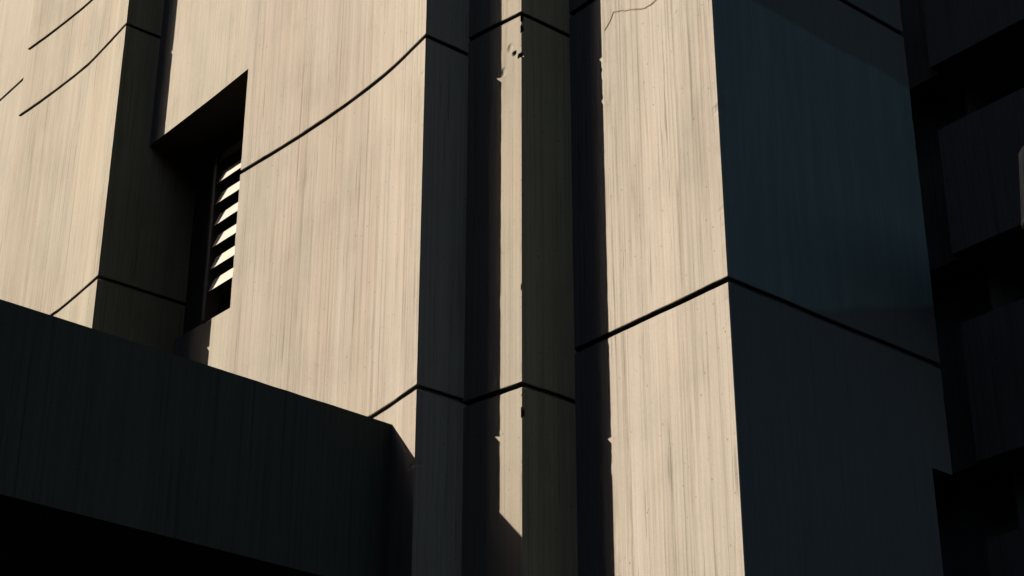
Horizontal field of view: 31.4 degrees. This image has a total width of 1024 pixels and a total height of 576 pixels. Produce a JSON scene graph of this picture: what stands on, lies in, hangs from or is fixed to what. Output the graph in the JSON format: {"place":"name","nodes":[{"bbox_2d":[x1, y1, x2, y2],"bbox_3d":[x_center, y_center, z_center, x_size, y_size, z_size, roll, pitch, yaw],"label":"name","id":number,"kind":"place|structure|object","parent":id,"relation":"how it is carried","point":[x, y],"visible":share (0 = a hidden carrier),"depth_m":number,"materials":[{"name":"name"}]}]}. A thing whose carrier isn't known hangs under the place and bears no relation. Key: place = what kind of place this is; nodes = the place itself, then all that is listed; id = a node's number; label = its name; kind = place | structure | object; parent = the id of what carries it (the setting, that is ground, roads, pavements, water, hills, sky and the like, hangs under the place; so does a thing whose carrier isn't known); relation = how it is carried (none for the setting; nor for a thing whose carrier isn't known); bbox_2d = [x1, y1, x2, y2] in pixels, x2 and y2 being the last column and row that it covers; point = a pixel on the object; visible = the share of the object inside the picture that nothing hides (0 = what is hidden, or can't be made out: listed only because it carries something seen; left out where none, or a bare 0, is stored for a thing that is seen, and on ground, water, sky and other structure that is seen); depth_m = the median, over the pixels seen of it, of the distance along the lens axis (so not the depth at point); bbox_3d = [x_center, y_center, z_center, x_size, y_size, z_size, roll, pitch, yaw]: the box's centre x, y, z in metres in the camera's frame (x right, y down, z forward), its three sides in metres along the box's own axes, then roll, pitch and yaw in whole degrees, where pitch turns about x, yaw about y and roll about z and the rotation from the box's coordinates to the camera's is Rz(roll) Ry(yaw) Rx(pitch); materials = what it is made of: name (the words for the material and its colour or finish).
{"place":"outdoors","nodes":[
{"label":"outdoors","id":0,"kind":"place"},
{"bbox_2d":[0,0,579,575],"bbox_3d":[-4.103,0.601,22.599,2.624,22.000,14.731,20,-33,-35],"label":"concrete building","id":1,"kind":"structure","parent":0,"point":[360,206],"depth_m":17.95,"materials":[{"name":"concrete"}]},
{"bbox_2d":[0,299,391,575],"bbox_3d":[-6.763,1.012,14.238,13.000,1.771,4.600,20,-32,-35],"label":"footbridge","id":2,"kind":"object","parent":1,"relation":"attached to","point":[119,456],"visible":0.98,"depth_m":14.61,"materials":[{"name":"concrete"}]},
{"bbox_2d":[899,0,1023,575],"bbox_3d":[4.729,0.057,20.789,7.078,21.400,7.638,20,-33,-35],"label":"office block","id":3,"kind":"structure","parent":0,"point":[965,64],"depth_m":18.82,"materials":[{"name":"grey concrete"}]},
{"label":"ground","id":4,"kind":"structure","parent":0,"visible":0},
{"bbox_2d":[569,0,951,575],"bbox_3d":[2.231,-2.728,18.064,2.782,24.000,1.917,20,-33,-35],"label":"concrete tower","id":5,"kind":"structure","parent":4,"relation":"on","point":[758,385],"depth_m":15.76,"materials":[{"name":"beige concrete"}]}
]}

